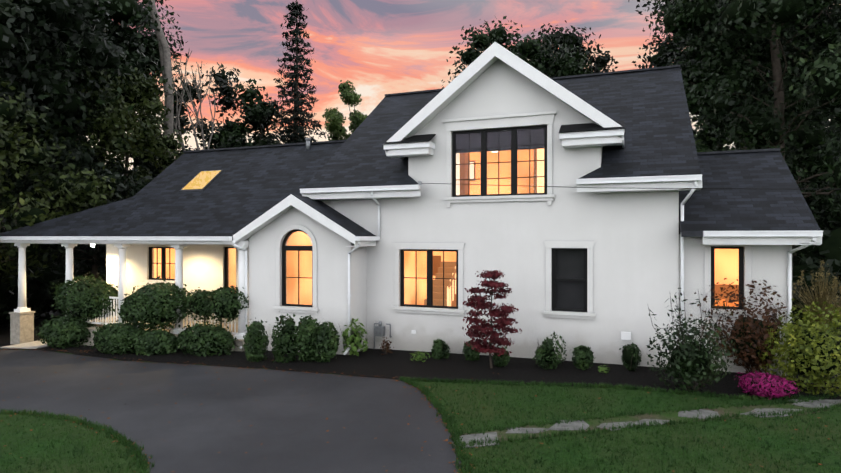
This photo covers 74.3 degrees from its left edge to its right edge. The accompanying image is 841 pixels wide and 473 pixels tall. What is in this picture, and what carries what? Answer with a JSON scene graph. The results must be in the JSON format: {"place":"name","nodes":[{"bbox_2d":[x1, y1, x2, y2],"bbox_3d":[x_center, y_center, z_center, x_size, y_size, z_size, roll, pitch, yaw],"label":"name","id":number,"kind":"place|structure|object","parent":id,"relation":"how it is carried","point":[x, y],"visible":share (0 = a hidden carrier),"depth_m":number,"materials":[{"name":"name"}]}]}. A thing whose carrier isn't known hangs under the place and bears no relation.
{"place":"outdoors","nodes":[
{"label":"outdoors","id":0,"kind":"place"},
{"bbox_2d":[0,414,143,472],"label":"island lawn","id":1,"kind":"structure","parent":0,"point":[32,439],"depth_m":8.33,"materials":[{"name":"green plant"}]},
{"bbox_2d":[0,349,461,472],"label":"driveway","id":2,"kind":"structure","parent":0,"point":[290,427],"depth_m":9.94,"materials":[{"name":"grey asphalt"}]},
{"bbox_2d":[1,348,829,472],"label":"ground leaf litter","id":3,"kind":"object","parent":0,"point":[310,404],"visible":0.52,"depth_m":9.92,"materials":[{"name":"brown plant"}]},
{"bbox_2d":[0,349,840,472],"bbox_3d":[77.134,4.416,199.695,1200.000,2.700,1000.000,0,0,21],"label":"lawn","id":4,"kind":"structure","parent":0,"point":[488,412],"depth_m":8.55,"materials":[{"name":"green plant"}]},
{"bbox_2d":[2,124,840,274],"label":"treeline","id":5,"kind":"object","parent":4,"relation":"on","point":[6,198],"depth_m":61.22,"materials":[{"name":"green plant"}]},
{"bbox_2d":[356,146,602,351],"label":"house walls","id":6,"kind":"structure","parent":4,"relation":"on","point":[361,284],"depth_m":15.34,"materials":[{"name":"white paint"}]},
{"bbox_2d":[0,42,822,376],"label":"roof trim","id":7,"kind":"structure","parent":6,"relation":"attached to","point":[408,142],"depth_m":14.20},
{"bbox_2d":[154,128,738,309],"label":"window panes","id":8,"kind":"structure","parent":6,"relation":"attached to","point":[571,291],"depth_m":16.01,"materials":[{"name":"brown"}]},
{"bbox_2d":[149,125,743,311],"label":"window frames","id":9,"kind":"structure","parent":6,"relation":"attached to","point":[484,178],"depth_m":14.57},
{"bbox_2d":[154,131,736,308],"bbox_3d":[-1.413,-0.064,15.741,18.520,5.440,1.950,0,0,21],"label":"window glass","id":10,"kind":"object","parent":9,"relation":"in","point":[451,252],"visible":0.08,"depth_m":14.68,"materials":[{"name":"glass"}]},
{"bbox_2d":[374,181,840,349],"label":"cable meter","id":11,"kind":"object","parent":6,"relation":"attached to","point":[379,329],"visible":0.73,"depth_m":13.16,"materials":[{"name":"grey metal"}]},
{"bbox_2d":[441,16,603,88],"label":"tree","id":12,"kind":"object","parent":4,"relation":"on","point":[534,53],"visible":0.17,"depth_m":41.62,"materials":[{"name":"green plant"}]},
{"bbox_2d":[530,21,618,77],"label":"tree","id":13,"kind":"object","parent":4,"relation":"on","point":[573,38],"visible":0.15,"depth_m":46.75,"materials":[{"name":"green plant"}]},
{"bbox_2d":[452,399,840,447],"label":"path flagstones","id":14,"kind":"object","parent":4,"relation":"on","point":[575,424],"visible":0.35,"depth_m":9.12,"materials":[{"name":"grey stone"}]},
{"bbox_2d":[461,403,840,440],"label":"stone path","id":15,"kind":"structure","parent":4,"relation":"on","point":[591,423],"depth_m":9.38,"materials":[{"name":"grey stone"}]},
{"bbox_2d":[628,0,840,151],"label":"tree","id":16,"kind":"object","parent":4,"relation":"on","point":[655,60],"visible":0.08,"depth_m":34.44,"materials":[{"name":"green plant"}]},
{"bbox_2d":[642,0,840,265],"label":"tree","id":17,"kind":"object","parent":4,"relation":"on","point":[725,44],"visible":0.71,"depth_m":22.33,"materials":[{"name":"green plant"}]},
{"bbox_2d":[647,0,840,214],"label":"tree","id":18,"kind":"object","parent":4,"relation":"on","point":[804,53],"visible":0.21,"depth_m":28.69,"materials":[{"name":"green plant"}]},
{"bbox_2d":[662,4,840,189],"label":"tree","id":19,"kind":"object","parent":4,"relation":"on","point":[818,127],"visible":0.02,"depth_m":40.55,"materials":[{"name":"green plant"}]},
{"bbox_2d":[0,310,840,399],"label":"mulch bed soil","id":20,"kind":"structure","parent":0,"point":[398,363],"depth_m":13.10,"materials":[{"name":"black soil"}]},
{"bbox_2d":[0,77,121,290],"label":"tree","id":21,"kind":"object","parent":20,"relation":"on","point":[77,192],"visible":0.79,"depth_m":21.28,"materials":[{"name":"green plant"}]},
{"bbox_2d":[12,19,130,246],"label":"tree","id":22,"kind":"object","parent":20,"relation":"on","point":[106,30],"depth_m":51.55,"materials":[{"name":"green plant"}]},
{"bbox_2d":[0,133,152,318],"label":"tree","id":23,"kind":"object","parent":20,"relation":"on","point":[93,262],"visible":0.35,"depth_m":24.74,"materials":[{"name":"green plant"}]},
{"bbox_2d":[35,273,117,348],"bbox_3d":[-10.959,2.433,18.211,3.215,2.471,2.309,0,0,21],"label":"topiary shrub","id":24,"kind":"object","parent":20,"relation":"on","point":[84,300],"visible":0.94,"depth_m":17.69,"materials":[{"name":"green plant"}]},
{"bbox_2d":[0,0,156,171],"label":"tree","id":25,"kind":"object","parent":20,"relation":"on","point":[47,22],"visible":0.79,"depth_m":23.92,"materials":[{"name":"green plant"}]},
{"bbox_2d":[0,0,185,323],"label":"tree","id":26,"kind":"object","parent":20,"relation":"on","point":[130,12],"visible":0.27,"depth_m":29.87,"materials":[{"name":"green plant"}]},
{"bbox_2d":[7,0,193,260],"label":"tree","id":27,"kind":"object","parent":20,"relation":"on","point":[153,37],"depth_m":35.35,"materials":[{"name":"green plant"}]},
{"bbox_2d":[1,240,248,350],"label":"porch deck columns","id":28,"kind":"structure","parent":20,"relation":"on","point":[22,326],"depth_m":17.76,"materials":[{"name":"stone"}]},
{"bbox_2d":[70,65,200,201],"bbox_3d":[-15.190,-2.469,29.113,6.645,13.680,7.292,0,0,-33],"label":"tree","id":29,"kind":"object","parent":20,"relation":"on","point":[143,137],"visible":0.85,"depth_m":28.47,"materials":[{"name":"green plant"}]},
{"bbox_2d":[100,125,175,203],"bbox_3d":[-17.062,-1.243,34.273,6.083,11.757,7.317,0,0,21],"label":"tree","id":30,"kind":"object","parent":20,"relation":"on","point":[139,162],"visible":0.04,"depth_m":32.05,"materials":[{"name":"green plant"}]},
{"bbox_2d":[90,276,195,355],"bbox_3d":[-8.161,2.388,16.554,3.362,2.508,2.326,0,0,21],"label":"topiary shrub","id":31,"kind":"object","parent":20,"relation":"on","point":[154,304],"visible":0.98,"depth_m":15.93,"materials":[{"name":"green plant"}]},
{"bbox_2d":[145,0,173,168],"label":"bare tree","id":32,"kind":"object","parent":20,"relation":"on","point":[164,53],"visible":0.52,"depth_m":32.42,"materials":[{"name":"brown plant"}]},
{"bbox_2d":[159,48,217,150],"bbox_3d":[-15.202,-3.781,35.604,3.366,16.496,4.031,0,0,-1],"label":"bare tree","id":33,"kind":"object","parent":20,"relation":"on","point":[178,110],"visible":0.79,"depth_m":35.45,"materials":[{"name":"brown plant"}]},
{"bbox_2d":[175,285,248,356],"bbox_3d":[-5.988,2.422,15.807,2.190,2.174,1.707,0,0,21],"label":"topiary shrub","id":34,"kind":"object","parent":20,"relation":"on","point":[205,339],"visible":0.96,"depth_m":15.59,"materials":[{"name":"green plant"}]},
{"bbox_2d":[161,63,284,157],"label":"tree","id":35,"kind":"object","parent":20,"relation":"on","point":[226,93],"visible":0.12,"depth_m":42.29,"materials":[{"name":"green plant"}]},
{"bbox_2d":[202,78,311,149],"bbox_3d":[-12.716,-3.493,42.212,8.324,16.011,7.972,0,0,38],"label":"tree","id":36,"kind":"object","parent":20,"relation":"on","point":[258,112],"visible":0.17,"depth_m":39.83,"materials":[{"name":"green plant"}]},
{"bbox_2d":[242,317,271,361],"bbox_3d":[-4.214,2.749,14.302,0.759,1.341,0.631,0,0,-20],"label":"box shrub","id":37,"kind":"object","parent":20,"relation":"on","point":[256,341],"visible":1,"depth_m":14.16,"materials":[{"name":"green plant"}]},
{"bbox_2d":[271,311,299,362],"bbox_3d":[-3.459,2.700,14.187,0.750,1.596,0.763,0,0,-42],"label":"box shrub","id":38,"kind":"object","parent":20,"relation":"on","point":[283,343],"visible":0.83,"depth_m":14.03,"materials":[{"name":"green plant"}]},
{"bbox_2d":[266,0,326,144],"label":"spruce tree","id":39,"kind":"object","parent":20,"relation":"on","point":[296,127],"visible":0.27,"depth_m":39.21,"materials":[{"name":"green plant"}]},
{"bbox_2d":[294,315,319,361],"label":"box shrub","id":40,"kind":"object","parent":20,"relation":"on","point":[306,328],"visible":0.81,"depth_m":13.94,"materials":[{"name":"green plant"}]},
{"bbox_2d":[311,318,339,361],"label":"box shrub","id":41,"kind":"object","parent":20,"relation":"on","point":[327,339],"visible":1,"depth_m":13.85,"materials":[{"name":"green plant"}]},
{"bbox_2d":[322,80,366,140],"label":"willow tree","id":42,"kind":"object","parent":20,"relation":"on","point":[335,128],"visible":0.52,"depth_m":44.90,"materials":[{"name":"green plant"}]},
{"bbox_2d":[339,318,367,355],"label":"shrub","id":43,"kind":"object","parent":20,"relation":"on","point":[355,339],"visible":0.92,"depth_m":14.64,"materials":[{"name":"green plant"}]},
{"bbox_2d":[380,337,393,354],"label":"perennial plant","id":44,"kind":"object","parent":20,"relation":"on","point":[386,348],"visible":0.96,"depth_m":14.74,"materials":[{"name":"orange plant"}]},
{"bbox_2d":[410,351,429,361],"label":"plant","id":45,"kind":"object","parent":20,"relation":"on","point":[419,357],"visible":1,"depth_m":13.80,"materials":[{"name":"green plant"}]},
{"bbox_2d":[0,194,840,326],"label":"background hedge","id":46,"kind":"object","parent":20,"relation":"on","point":[39,298],"visible":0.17,"depth_m":22.87,"materials":[{"name":"green plant"}]},
{"bbox_2d":[431,338,449,358],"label":"box shrub","id":47,"kind":"object","parent":20,"relation":"on","point":[440,350],"visible":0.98,"depth_m":14.05,"materials":[{"name":"green plant"}]},
{"bbox_2d":[462,338,479,360],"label":"box shrub","id":48,"kind":"object","parent":20,"relation":"on","point":[470,353],"visible":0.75,"depth_m":13.78,"materials":[{"name":"green plant"}]},
{"bbox_2d":[462,270,521,367],"bbox_3d":[1.643,1.937,13.012,1.442,2.313,1.076,0,0,21],"label":"japanese maple tree","id":49,"kind":"object","parent":20,"relation":"on","point":[486,329],"visible":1,"depth_m":12.90,"materials":[{"name":"red plant"}]},
{"bbox_2d":[492,346,510,366],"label":"box shrub","id":50,"kind":"object","parent":20,"relation":"on","point":[502,360],"visible":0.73,"depth_m":13.08,"materials":[{"name":"green plant"}]},
{"bbox_2d":[532,332,570,369],"bbox_3d":[3.061,2.704,12.944,0.858,0.912,0.843,0,0,21],"label":"box shrub","id":51,"kind":"object","parent":20,"relation":"on","point":[546,355],"visible":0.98,"depth_m":12.83,"materials":[{"name":"green plant"}]},
{"bbox_2d":[571,345,594,369],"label":"box shrub","id":52,"kind":"object","parent":20,"relation":"on","point":[582,357],"visible":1,"depth_m":12.74,"materials":[{"name":"green plant"}]},
{"bbox_2d":[598,365,609,372],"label":"plant","id":53,"kind":"object","parent":20,"relation":"on","point":[603,369],"visible":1,"depth_m":12.40,"materials":[{"name":"green plant"}]},
{"bbox_2d":[619,342,641,370],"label":"box shrub","id":54,"kind":"object","parent":20,"relation":"on","point":[631,357],"visible":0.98,"depth_m":12.58,"materials":[{"name":"green plant"}]},
{"bbox_2d":[646,288,736,391],"bbox_3d":[5.353,2.081,11.007,1.629,2.140,1.330,0,0,21],"label":"wispy shrub","id":55,"kind":"object","parent":20,"relation":"on","point":[689,360],"visible":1,"depth_m":10.84,"materials":[{"name":"green plant"}]},
{"bbox_2d":[690,277,786,372],"bbox_3d":[6.954,1.914,12.209,2.034,2.320,1.871,0,0,21],"label":"rusty shrub","id":56,"kind":"object","parent":20,"relation":"on","point":[746,332],"visible":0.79,"depth_m":11.74,"materials":[{"name":"orange plant"}]},
{"bbox_2d":[734,371,798,399],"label":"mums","id":57,"kind":"object","parent":20,"relation":"on","point":[764,385],"visible":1,"depth_m":10.42,"materials":[{"name":"pink plant"}]},
{"bbox_2d":[750,298,840,395],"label":"golden shrub","id":58,"kind":"object","parent":20,"relation":"on","point":[813,353],"visible":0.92,"depth_m":10.75,"materials":[{"name":"plant"}]},
{"bbox_2d":[820,282,840,318],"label":"shrub","id":59,"kind":"object","parent":20,"relation":"on","point":[830,294],"depth_m":15.63,"materials":[{"name":"green plant"}]},
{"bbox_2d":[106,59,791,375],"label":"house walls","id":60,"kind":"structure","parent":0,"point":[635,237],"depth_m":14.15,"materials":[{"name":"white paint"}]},
{"bbox_2d":[0,67,820,240],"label":"house roof","id":61,"kind":"structure","parent":60,"relation":"on","point":[244,188],"depth_m":16.54,"materials":[{"name":"black"}]},
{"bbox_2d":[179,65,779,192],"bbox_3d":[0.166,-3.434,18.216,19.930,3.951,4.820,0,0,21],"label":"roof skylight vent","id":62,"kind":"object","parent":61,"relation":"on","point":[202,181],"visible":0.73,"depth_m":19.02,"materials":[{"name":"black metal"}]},
{"bbox_2d":[273,111,754,319],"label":"window trim","id":63,"kind":"structure","parent":60,"relation":"attached to","point":[509,120],"depth_m":14.20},
{"bbox_2d":[86,0,840,169],"label":"sky","id":64,"kind":"structure","parent":0,"point":[382,47],"materials":[{"name":"pink"}]},
{"bbox_2d":[792,259,840,330],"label":"plume grass","id":65,"kind":"object","parent":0,"point":[811,300],"depth_m":16.54,"materials":[{"name":"brown plant"}]}
]}

